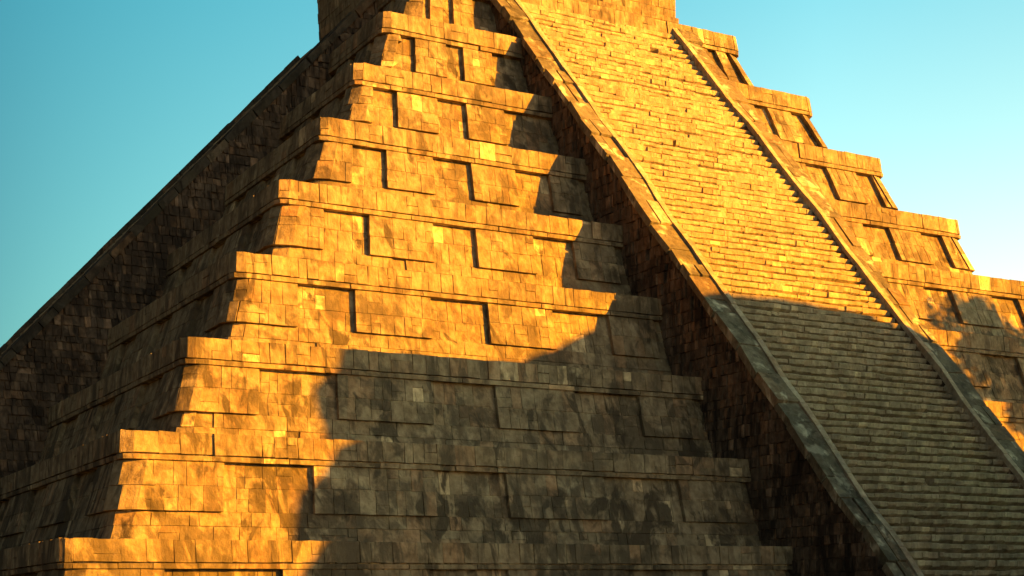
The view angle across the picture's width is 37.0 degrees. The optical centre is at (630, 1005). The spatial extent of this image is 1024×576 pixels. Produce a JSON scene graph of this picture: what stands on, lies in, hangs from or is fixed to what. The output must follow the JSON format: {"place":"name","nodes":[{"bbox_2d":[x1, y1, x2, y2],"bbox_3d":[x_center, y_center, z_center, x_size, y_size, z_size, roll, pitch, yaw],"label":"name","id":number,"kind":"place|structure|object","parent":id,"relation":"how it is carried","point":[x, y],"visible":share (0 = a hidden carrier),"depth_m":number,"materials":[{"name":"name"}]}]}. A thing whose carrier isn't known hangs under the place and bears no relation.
{"place":"outdoors","nodes":[
{"label":"outdoors","id":0,"kind":"place"},
{"bbox_2d":[0,0,1023,346],"label":"sky","id":1,"kind":"structure","parent":0,"point":[103,103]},
{"label":"ground","id":2,"kind":"structure","parent":0,"visible":0},
{"bbox_2d":[0,0,1023,575],"bbox_3d":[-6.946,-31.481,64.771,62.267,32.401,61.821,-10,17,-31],"label":"stepped pyramid","id":3,"kind":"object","parent":2,"relation":"on","point":[508,288],"visible":1,"depth_m":50.08,"materials":[{"name":"stone"}]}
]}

